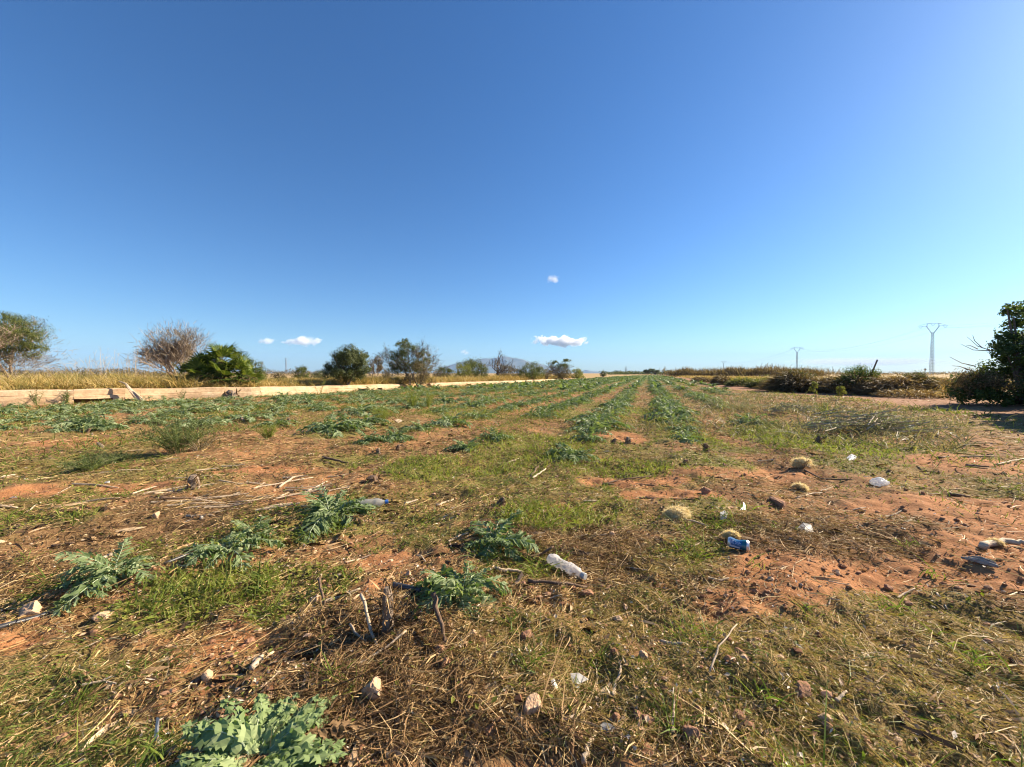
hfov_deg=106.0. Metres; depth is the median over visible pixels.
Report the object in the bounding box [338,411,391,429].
artichoke plant
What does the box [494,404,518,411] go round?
artichoke plant
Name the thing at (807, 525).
plastic scrap
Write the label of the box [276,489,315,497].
dry stalk
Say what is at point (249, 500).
dry stalk
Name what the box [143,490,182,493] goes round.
dry stalk
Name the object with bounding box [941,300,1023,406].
fig bush
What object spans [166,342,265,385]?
bush
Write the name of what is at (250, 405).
artichoke plant
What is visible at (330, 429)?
artichoke plant
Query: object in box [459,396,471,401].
artichoke plant
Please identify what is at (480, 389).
artichoke plant
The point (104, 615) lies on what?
stone
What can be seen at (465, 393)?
artichoke plant
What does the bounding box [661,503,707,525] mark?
artichoke seed head
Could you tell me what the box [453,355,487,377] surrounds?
dark bush
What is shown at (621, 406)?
artichoke plant
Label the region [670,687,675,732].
stick
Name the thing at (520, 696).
soil clods
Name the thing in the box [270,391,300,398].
artichoke plant
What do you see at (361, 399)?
artichoke plant
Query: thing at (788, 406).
cut brush
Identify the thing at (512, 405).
artichoke plant
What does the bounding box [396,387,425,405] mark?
weed bush
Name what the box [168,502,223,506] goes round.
dry stalk
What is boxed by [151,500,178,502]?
dry stalk
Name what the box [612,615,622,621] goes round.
pebble
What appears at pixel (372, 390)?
artichoke plant
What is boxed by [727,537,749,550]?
drink can
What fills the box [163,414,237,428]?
artichoke plant
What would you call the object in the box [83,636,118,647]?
dry stalk
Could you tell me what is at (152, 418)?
artichoke plant
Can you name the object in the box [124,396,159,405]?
artichoke plant
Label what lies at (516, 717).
stone
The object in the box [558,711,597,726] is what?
stick
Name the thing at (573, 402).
artichoke plant
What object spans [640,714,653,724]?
pebble
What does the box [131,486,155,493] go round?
stick
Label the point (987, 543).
stick
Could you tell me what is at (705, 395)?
artichoke plant
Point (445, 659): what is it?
pebble
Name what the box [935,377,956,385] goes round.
scrub bush
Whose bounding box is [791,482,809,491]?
artichoke seed head
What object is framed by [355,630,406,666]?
stick
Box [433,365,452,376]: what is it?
grey shrub
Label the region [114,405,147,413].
artichoke plant
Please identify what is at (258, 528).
artichoke plant
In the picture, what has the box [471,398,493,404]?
artichoke plant
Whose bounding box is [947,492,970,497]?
stick
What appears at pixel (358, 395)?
artichoke plant
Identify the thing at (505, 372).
brown bush
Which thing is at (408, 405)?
artichoke plant
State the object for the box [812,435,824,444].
dead stump
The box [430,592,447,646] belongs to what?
stick
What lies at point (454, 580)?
artichoke plant
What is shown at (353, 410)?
artichoke plant
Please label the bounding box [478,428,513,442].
artichoke plant
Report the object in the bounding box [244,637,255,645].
stone
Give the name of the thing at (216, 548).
artichoke plant
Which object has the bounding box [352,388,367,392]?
artichoke plant
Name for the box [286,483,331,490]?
dry stalk
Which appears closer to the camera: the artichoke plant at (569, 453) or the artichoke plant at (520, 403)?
the artichoke plant at (569, 453)
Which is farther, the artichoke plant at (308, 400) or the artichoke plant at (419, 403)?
the artichoke plant at (308, 400)
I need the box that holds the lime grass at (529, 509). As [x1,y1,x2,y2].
[49,404,914,627]
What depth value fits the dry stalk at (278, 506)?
2.75 m
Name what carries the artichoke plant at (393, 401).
on the ground at (910, 503)
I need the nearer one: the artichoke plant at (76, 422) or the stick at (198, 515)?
the stick at (198, 515)
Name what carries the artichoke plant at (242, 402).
on the ground at (910, 503)
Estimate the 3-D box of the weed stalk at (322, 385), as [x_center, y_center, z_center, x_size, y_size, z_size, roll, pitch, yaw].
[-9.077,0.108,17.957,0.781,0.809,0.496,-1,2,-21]
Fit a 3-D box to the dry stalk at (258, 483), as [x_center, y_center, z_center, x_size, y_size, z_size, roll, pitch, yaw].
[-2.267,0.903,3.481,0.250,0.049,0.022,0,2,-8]
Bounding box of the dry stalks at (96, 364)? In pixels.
[85,346,111,376]
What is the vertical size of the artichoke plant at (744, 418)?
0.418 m
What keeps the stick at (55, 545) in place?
on the ground at (910, 503)
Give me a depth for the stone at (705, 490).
3.16 m
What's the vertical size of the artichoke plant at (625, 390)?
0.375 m
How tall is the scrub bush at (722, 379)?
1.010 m
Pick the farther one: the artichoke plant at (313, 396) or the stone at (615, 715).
the artichoke plant at (313, 396)
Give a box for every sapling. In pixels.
[808,381,818,395]
[836,386,845,399]
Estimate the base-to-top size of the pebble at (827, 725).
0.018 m
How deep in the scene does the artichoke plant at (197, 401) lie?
12.28 m
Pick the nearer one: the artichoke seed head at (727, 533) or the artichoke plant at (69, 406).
the artichoke seed head at (727, 533)
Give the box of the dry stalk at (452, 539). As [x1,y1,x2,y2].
[448,532,468,541]
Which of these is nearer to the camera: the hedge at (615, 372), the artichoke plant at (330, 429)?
the artichoke plant at (330, 429)
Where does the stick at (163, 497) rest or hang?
on the ground at (910, 503)
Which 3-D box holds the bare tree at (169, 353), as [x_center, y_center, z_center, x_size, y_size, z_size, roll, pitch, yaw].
[-22.024,-2.241,24.919,5.395,4.429,5.198,0,2,0]
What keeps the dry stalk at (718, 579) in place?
on the ground at (910, 503)
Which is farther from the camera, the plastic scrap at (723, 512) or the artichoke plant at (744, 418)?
the artichoke plant at (744, 418)
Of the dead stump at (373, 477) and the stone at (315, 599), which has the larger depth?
the dead stump at (373, 477)
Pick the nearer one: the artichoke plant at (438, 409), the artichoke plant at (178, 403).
the artichoke plant at (438, 409)
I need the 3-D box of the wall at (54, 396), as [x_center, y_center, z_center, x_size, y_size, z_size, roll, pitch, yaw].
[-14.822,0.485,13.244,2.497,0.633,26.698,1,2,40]
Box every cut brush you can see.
[762,401,831,413]
[793,405,953,434]
[866,418,926,433]
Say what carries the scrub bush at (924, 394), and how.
on the ground at (910, 503)
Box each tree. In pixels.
[0,310,78,379]
[122,319,214,375]
[319,343,371,384]
[366,353,383,377]
[374,336,452,385]
[483,349,518,375]
[545,359,573,374]
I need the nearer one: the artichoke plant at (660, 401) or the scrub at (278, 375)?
the artichoke plant at (660, 401)
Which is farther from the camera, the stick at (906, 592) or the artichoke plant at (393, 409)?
the artichoke plant at (393, 409)
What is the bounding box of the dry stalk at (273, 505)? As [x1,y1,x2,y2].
[255,502,291,511]
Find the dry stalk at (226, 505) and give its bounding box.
[204,502,251,508]
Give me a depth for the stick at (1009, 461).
4.19 m
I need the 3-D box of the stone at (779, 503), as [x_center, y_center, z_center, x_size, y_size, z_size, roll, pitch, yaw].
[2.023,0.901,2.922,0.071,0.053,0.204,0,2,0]
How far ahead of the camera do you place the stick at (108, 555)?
2.08 m
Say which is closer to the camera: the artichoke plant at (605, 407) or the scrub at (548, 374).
the artichoke plant at (605, 407)
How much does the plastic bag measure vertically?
0.072 m
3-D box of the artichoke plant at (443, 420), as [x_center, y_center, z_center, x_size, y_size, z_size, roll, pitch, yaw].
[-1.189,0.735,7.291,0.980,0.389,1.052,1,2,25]
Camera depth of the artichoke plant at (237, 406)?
10.52 m
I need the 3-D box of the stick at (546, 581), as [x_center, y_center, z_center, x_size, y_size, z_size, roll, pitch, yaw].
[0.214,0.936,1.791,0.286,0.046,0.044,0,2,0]
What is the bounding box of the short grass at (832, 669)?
[0,405,1023,766]
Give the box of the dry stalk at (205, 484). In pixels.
[173,481,231,491]
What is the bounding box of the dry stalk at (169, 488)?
[148,485,186,491]
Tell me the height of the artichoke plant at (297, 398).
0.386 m
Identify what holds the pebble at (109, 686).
on the ground at (910, 503)
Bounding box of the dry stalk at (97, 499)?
[74,497,119,502]
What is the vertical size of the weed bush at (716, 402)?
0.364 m
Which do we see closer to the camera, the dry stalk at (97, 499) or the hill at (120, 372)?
the dry stalk at (97, 499)
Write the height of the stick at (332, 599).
0.040 m
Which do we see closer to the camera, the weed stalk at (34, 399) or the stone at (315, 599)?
the stone at (315, 599)
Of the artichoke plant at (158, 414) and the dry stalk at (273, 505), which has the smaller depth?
the dry stalk at (273, 505)
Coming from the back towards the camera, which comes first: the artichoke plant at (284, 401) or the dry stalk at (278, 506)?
the artichoke plant at (284, 401)
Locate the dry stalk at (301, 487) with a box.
[285,485,321,487]
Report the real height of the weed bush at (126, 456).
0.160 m
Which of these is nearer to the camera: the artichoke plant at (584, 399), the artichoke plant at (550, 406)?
the artichoke plant at (550, 406)
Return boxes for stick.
[0,504,17,507]
[50,542,74,547]
[104,552,123,557]
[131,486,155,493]
[159,496,196,499]
[185,514,214,516]
[234,477,312,493]
[249,654,263,671]
[278,475,302,487]
[317,577,325,604]
[321,456,350,463]
[322,588,359,604]
[349,623,372,645]
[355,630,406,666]
[359,593,379,649]
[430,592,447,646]
[494,566,523,572]
[527,579,587,587]
[528,546,553,557]
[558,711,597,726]
[581,734,595,764]
[602,475,653,483]
[602,483,667,486]
[610,664,621,695]
[639,497,717,499]
[660,639,685,644]
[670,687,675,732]
[708,624,737,672]
[804,469,851,479]
[835,690,847,702]
[897,588,914,598]
[937,455,994,458]
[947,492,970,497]
[965,464,988,467]
[978,537,1023,549]
[995,458,1023,464]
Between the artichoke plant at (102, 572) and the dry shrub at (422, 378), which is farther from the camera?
the dry shrub at (422, 378)
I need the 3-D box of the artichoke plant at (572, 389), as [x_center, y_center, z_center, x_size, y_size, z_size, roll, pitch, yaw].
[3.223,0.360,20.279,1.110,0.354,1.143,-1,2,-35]
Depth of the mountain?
7226.47 m
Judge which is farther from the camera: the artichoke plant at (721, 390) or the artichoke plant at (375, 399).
the artichoke plant at (721, 390)
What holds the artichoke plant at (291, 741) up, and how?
on the ground at (910, 503)
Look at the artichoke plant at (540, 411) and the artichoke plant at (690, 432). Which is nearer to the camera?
the artichoke plant at (690, 432)
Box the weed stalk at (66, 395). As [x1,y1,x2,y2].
[60,389,70,403]
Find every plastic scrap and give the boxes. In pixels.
[153,717,158,741]
[570,673,588,687]
[599,722,615,732]
[720,510,727,519]
[798,523,812,532]
[847,454,855,459]
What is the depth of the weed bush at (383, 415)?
7.62 m
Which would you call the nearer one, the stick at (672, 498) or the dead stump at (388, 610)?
the dead stump at (388, 610)
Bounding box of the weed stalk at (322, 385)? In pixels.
[310,380,325,392]
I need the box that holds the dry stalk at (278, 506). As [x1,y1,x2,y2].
[257,502,299,510]
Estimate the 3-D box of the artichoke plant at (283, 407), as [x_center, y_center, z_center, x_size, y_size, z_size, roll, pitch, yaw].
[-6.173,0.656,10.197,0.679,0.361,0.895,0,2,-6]
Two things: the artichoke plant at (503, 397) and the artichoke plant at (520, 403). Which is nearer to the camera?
the artichoke plant at (520, 403)
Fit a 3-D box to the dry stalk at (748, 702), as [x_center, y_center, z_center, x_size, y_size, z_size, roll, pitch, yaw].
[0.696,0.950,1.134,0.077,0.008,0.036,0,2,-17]
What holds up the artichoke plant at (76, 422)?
on the ground at (910, 503)
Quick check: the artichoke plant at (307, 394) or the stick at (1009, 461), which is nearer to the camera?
the stick at (1009, 461)
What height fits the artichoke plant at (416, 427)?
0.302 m
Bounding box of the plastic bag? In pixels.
[869,477,889,486]
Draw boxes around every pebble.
[52,732,70,745]
[103,681,114,690]
[435,645,443,652]
[440,657,451,667]
[485,724,495,735]
[521,629,532,639]
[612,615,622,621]
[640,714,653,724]
[733,709,746,720]
[818,712,832,723]
[821,720,833,730]
[884,584,892,591]
[904,600,912,605]
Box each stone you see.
[18,600,42,617]
[91,610,113,621]
[152,511,159,518]
[201,669,212,681]
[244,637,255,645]
[309,596,317,602]
[361,676,381,703]
[514,712,523,721]
[523,693,541,717]
[579,589,593,595]
[612,712,619,721]
[633,709,643,721]
[639,650,647,659]
[683,725,699,739]
[701,487,710,493]
[734,647,746,655]
[769,496,785,508]
[793,680,811,698]
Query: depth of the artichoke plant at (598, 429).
6.41 m
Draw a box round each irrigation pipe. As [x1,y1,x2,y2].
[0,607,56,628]
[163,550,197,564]
[391,582,423,592]
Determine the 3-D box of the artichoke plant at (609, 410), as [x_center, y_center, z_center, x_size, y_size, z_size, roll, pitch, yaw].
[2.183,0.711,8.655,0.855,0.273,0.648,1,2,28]
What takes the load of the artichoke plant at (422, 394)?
on the ground at (910, 503)
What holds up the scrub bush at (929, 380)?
on the ground at (910, 503)
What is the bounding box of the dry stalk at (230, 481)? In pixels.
[218,479,249,483]
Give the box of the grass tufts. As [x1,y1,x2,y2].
[0,388,1023,766]
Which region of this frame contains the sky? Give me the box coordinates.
[0,0,1023,372]
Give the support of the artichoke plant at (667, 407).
on the ground at (910, 503)
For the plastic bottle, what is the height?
0.060 m
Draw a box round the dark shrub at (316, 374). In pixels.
[310,370,323,378]
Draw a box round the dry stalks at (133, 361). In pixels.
[116,349,144,378]
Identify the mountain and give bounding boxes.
[432,356,563,372]
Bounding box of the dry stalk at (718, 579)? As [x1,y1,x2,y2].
[708,577,728,581]
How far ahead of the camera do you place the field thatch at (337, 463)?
4.62 m
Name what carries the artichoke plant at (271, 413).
on the ground at (910, 503)
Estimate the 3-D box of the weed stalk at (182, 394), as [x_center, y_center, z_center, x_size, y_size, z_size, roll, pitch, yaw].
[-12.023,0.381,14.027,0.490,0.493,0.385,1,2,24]
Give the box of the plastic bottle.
[546,554,586,579]
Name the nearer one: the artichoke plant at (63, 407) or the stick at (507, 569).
the stick at (507, 569)
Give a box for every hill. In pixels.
[6,370,314,372]
[581,370,600,372]
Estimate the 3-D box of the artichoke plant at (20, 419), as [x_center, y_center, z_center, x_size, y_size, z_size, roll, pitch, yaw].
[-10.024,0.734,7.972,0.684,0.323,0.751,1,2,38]
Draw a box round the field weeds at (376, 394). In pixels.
[0,377,1023,523]
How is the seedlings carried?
on the ground at (910, 503)
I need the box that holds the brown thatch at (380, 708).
[0,482,956,766]
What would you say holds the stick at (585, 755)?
on the ground at (910, 503)
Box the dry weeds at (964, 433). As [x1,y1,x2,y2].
[483,379,1008,453]
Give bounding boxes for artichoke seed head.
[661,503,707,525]
[721,528,739,539]
[791,456,813,467]
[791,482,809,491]
[986,537,1004,545]
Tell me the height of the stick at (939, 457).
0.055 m
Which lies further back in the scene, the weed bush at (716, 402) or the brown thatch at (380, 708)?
the weed bush at (716, 402)
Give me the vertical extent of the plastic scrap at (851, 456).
0.040 m
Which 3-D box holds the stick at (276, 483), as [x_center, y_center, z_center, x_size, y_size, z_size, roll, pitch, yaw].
[-2.124,0.904,3.452,0.076,0.026,0.674,1,2,33]
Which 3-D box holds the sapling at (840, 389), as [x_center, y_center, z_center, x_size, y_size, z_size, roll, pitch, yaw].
[12.404,0.360,14.523,0.331,0.617,0.308,-1,2,-29]
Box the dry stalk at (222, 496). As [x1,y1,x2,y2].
[196,493,247,498]
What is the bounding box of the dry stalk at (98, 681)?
[82,679,116,685]
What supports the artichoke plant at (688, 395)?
on the ground at (910, 503)
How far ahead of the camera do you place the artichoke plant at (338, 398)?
13.92 m
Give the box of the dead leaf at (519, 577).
[512,572,523,585]
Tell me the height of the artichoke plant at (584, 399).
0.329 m
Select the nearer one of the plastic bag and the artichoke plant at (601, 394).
the plastic bag
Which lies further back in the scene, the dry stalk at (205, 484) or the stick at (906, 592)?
the dry stalk at (205, 484)
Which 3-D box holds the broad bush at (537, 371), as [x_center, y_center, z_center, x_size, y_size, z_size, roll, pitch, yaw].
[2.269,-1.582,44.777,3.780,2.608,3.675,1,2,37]
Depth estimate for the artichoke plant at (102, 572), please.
1.74 m
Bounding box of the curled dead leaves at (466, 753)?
[0,387,1023,766]
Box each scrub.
[270,372,286,378]
[380,370,393,377]
[432,370,443,377]
[477,365,489,377]
[543,368,552,378]
[825,371,964,374]
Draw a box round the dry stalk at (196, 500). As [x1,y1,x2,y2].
[179,499,214,501]
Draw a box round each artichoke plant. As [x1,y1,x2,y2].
[0,402,25,411]
[0,405,19,414]
[0,422,22,430]
[4,411,48,422]
[12,405,57,416]
[25,417,70,426]
[31,536,160,617]
[40,423,86,432]
[42,403,95,413]
[42,410,79,419]
[47,404,70,410]
[51,414,117,428]
[57,409,114,421]
[76,399,121,411]
[78,400,127,407]
[79,418,129,431]
[86,408,115,415]
[104,398,142,407]
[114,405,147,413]
[121,412,178,424]
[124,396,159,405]
[127,414,143,419]
[139,401,170,408]
[143,407,180,416]
[144,395,186,404]
[153,406,175,411]
[157,403,214,415]
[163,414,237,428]
[165,399,190,406]
[169,692,369,766]
[170,524,284,575]
[177,402,199,408]
[185,397,211,405]
[201,400,236,413]
[204,402,253,410]
[210,396,238,403]
[216,408,273,422]
[222,515,288,544]
[233,400,255,405]
[239,395,255,400]
[242,401,264,409]
[252,415,298,427]
[259,409,297,418]
[263,401,287,411]
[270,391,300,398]
[273,396,297,404]
[292,393,313,400]
[296,412,366,439]
[296,486,378,543]
[298,396,316,403]
[299,392,317,396]
[299,400,332,407]
[302,393,323,399]
[306,402,337,411]
[307,413,376,431]
[318,394,337,398]
[328,396,347,400]
[336,400,388,416]
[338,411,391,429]
[340,398,361,403]
[348,394,372,402]
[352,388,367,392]
[353,428,387,445]
[354,391,367,397]
[362,402,399,413]
[366,386,380,392]
[367,393,385,401]
[377,426,417,443]
[386,397,403,403]
[397,400,422,408]
[399,419,435,430]
[410,559,511,624]
[411,401,427,407]
[412,390,433,395]
[428,411,471,427]
[430,405,447,413]
[431,394,458,403]
[431,401,454,410]
[444,437,482,454]
[453,509,539,563]
[456,399,486,406]
[458,389,476,395]
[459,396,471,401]
[462,409,495,418]
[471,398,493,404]
[474,394,506,402]
[477,387,497,391]
[477,394,502,403]
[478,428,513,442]
[493,394,509,399]
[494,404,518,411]
[500,400,520,408]
[510,397,531,406]
[520,408,560,417]
[525,398,542,404]
[528,406,559,415]
[531,401,566,411]
[533,394,547,401]
[544,442,600,465]
[552,389,571,396]
[552,400,577,408]
[562,397,589,405]
[562,397,592,403]
[564,387,584,391]
[564,413,634,430]
[564,417,612,434]
[570,426,605,442]
[574,408,621,419]
[576,411,616,423]
[579,393,594,398]
[582,390,603,395]
[590,404,635,414]
[593,387,612,393]
[597,396,629,406]
[599,408,628,418]
[602,400,634,408]
[615,393,639,397]
[618,397,635,403]
[621,388,639,394]
[638,406,701,421]
[645,410,701,425]
[648,397,684,405]
[648,398,690,409]
[649,396,680,403]
[653,404,683,411]
[654,392,678,397]
[656,391,675,394]
[658,403,688,413]
[660,414,685,424]
[663,423,700,431]
[667,429,708,443]
[672,427,706,436]
[682,392,707,397]
[688,393,719,401]
[708,389,726,392]
[727,413,766,425]
[754,419,777,426]
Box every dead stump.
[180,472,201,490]
[221,388,240,398]
[357,576,411,639]
[364,471,381,483]
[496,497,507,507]
[625,437,631,443]
[701,443,711,452]
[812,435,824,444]
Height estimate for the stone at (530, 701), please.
0.070 m
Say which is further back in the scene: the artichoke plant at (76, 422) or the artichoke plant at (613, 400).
the artichoke plant at (613, 400)
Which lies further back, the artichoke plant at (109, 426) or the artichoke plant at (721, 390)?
the artichoke plant at (721, 390)
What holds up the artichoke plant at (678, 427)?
on the ground at (910, 503)
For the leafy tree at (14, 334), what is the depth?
23.84 m
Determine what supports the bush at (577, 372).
on the ground at (910, 503)
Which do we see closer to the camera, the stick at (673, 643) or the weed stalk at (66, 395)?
the stick at (673, 643)
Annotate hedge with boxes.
[0,366,323,375]
[599,370,668,374]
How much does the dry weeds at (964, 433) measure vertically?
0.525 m
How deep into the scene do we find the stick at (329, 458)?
4.35 m
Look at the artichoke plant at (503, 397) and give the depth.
14.41 m
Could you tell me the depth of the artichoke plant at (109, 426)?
6.73 m
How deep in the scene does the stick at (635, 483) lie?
3.47 m
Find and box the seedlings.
[0,386,1023,766]
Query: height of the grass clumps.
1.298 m
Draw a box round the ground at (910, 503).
[0,373,1023,766]
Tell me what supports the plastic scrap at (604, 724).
on the ground at (910, 503)
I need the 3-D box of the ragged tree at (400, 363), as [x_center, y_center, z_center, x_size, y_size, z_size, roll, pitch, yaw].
[-6.889,-1.615,26.335,5.234,3.499,4.175,-1,2,-20]
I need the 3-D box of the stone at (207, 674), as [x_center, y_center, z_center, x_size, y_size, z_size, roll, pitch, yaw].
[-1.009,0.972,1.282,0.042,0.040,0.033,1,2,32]
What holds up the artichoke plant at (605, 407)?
on the ground at (910, 503)
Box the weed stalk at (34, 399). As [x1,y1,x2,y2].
[28,387,44,405]
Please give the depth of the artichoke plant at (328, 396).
15.12 m
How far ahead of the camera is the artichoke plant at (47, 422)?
7.32 m
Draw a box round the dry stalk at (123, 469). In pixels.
[102,469,139,472]
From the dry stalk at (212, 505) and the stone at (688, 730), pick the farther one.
the dry stalk at (212, 505)
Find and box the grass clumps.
[0,365,542,389]
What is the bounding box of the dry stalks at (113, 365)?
[101,350,119,375]
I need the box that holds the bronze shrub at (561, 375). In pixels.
[554,366,575,379]
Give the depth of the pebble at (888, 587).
1.83 m
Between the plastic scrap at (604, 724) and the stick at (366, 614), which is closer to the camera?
the plastic scrap at (604, 724)
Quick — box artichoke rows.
[398,375,731,390]
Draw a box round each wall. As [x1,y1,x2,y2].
[0,384,399,406]
[427,378,575,385]
[670,375,1011,393]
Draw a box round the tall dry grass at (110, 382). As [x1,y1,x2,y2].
[0,369,583,389]
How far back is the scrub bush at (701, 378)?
43.65 m
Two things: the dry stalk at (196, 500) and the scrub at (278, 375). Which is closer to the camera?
the dry stalk at (196, 500)
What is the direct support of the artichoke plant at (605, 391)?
on the ground at (910, 503)
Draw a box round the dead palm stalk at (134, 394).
[119,381,141,399]
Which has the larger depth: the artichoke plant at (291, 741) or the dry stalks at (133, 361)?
the dry stalks at (133, 361)
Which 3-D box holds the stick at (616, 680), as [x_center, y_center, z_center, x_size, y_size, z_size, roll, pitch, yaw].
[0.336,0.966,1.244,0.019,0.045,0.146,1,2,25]
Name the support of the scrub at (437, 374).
on the ground at (910, 503)
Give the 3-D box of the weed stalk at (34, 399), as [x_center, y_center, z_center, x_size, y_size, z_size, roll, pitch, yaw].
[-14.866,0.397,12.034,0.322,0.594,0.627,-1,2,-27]
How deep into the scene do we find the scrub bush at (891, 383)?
17.29 m
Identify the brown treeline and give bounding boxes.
[657,362,842,376]
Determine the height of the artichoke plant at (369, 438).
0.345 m
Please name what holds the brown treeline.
on the ground at (910, 503)
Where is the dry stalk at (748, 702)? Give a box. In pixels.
[743,700,762,713]
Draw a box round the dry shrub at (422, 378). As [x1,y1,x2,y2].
[401,360,437,386]
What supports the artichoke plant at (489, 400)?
on the ground at (910, 503)
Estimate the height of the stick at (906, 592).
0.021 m
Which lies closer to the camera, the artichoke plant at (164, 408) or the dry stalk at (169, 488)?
the dry stalk at (169, 488)
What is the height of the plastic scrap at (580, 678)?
0.011 m
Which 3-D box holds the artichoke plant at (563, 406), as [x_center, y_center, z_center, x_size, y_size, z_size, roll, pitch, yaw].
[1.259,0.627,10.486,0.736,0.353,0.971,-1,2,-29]
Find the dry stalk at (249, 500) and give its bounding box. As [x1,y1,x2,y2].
[230,497,271,502]
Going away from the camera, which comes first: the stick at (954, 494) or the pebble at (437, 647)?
the pebble at (437, 647)
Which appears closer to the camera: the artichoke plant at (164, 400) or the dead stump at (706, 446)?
the dead stump at (706, 446)
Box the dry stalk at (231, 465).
[221,464,244,466]
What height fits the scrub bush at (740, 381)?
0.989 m
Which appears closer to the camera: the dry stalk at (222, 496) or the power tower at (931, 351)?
the dry stalk at (222, 496)
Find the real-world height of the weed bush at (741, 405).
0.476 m
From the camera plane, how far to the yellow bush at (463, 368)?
39.71 m
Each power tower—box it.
[790,347,801,365]
[919,323,947,374]
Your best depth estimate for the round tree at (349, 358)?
20.44 m
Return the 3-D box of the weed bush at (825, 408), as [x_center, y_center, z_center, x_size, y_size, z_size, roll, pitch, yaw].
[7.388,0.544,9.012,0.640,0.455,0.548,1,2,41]
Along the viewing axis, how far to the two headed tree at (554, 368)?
54.39 m
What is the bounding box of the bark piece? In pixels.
[961,555,998,567]
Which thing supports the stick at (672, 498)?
on the ground at (910, 503)
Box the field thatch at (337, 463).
[0,389,1023,527]
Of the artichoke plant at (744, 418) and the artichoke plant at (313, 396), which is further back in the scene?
the artichoke plant at (313, 396)
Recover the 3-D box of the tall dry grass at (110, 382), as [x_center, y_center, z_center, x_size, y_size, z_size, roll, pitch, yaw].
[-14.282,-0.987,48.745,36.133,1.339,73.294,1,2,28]
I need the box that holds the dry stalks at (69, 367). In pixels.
[41,360,82,375]
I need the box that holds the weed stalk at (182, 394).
[176,389,187,398]
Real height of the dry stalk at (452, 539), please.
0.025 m
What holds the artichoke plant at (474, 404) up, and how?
on the ground at (910, 503)
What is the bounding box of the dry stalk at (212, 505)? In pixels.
[184,503,239,508]
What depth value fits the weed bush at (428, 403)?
11.12 m
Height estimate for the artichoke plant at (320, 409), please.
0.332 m
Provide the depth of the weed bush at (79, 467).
3.98 m
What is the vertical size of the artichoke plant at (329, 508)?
0.315 m
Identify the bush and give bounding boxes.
[51,447,132,473]
[99,449,142,460]
[123,402,226,453]
[166,342,265,385]
[172,429,224,450]
[236,358,268,380]
[251,422,280,437]
[369,403,394,421]
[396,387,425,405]
[424,391,434,406]
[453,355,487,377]
[453,361,472,377]
[498,364,516,376]
[515,361,549,380]
[571,368,583,379]
[689,376,711,381]
[705,396,727,406]
[706,374,731,384]
[722,394,763,410]
[723,375,755,385]
[743,374,772,387]
[750,367,827,392]
[787,372,837,392]
[813,401,840,415]
[814,363,896,394]
[843,372,937,395]
[871,388,952,398]
[887,369,947,388]
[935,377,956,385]
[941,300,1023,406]
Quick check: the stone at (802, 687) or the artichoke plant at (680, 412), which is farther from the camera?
the artichoke plant at (680, 412)
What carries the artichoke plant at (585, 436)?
on the ground at (910, 503)
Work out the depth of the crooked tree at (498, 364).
41.27 m
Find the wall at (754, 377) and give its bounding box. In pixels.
[670,375,1011,393]
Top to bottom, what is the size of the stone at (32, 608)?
0.070 m
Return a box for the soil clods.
[0,402,1023,766]
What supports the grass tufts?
on the ground at (910, 503)
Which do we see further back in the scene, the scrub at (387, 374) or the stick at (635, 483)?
the scrub at (387, 374)
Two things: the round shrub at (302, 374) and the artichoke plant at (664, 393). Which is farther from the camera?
the round shrub at (302, 374)
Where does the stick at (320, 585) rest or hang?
on the ground at (910, 503)
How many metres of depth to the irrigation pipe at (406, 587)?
1.74 m
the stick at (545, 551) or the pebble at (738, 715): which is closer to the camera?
the pebble at (738, 715)
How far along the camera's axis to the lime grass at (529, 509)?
2.74 m
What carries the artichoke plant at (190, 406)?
on the ground at (910, 503)
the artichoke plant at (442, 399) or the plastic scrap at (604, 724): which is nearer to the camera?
the plastic scrap at (604, 724)
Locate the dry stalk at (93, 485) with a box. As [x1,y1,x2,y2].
[72,483,118,487]
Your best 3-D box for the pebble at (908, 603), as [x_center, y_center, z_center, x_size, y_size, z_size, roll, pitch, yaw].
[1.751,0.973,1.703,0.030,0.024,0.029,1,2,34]
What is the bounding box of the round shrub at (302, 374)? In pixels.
[291,365,309,378]
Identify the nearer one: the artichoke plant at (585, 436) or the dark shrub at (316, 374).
the artichoke plant at (585, 436)
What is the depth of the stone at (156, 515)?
2.64 m
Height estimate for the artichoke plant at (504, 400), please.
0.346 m
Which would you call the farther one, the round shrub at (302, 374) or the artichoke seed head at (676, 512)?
the round shrub at (302, 374)
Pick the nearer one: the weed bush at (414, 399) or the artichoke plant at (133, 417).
the artichoke plant at (133, 417)
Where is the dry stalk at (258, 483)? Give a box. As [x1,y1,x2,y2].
[245,481,275,485]
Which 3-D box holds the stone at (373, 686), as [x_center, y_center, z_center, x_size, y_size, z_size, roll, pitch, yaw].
[-0.416,0.934,1.170,0.066,0.086,0.058,1,2,20]
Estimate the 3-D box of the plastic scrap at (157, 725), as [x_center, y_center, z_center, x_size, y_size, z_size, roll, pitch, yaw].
[-0.990,0.962,1.073,0.012,0.039,0.053,-1,2,-40]

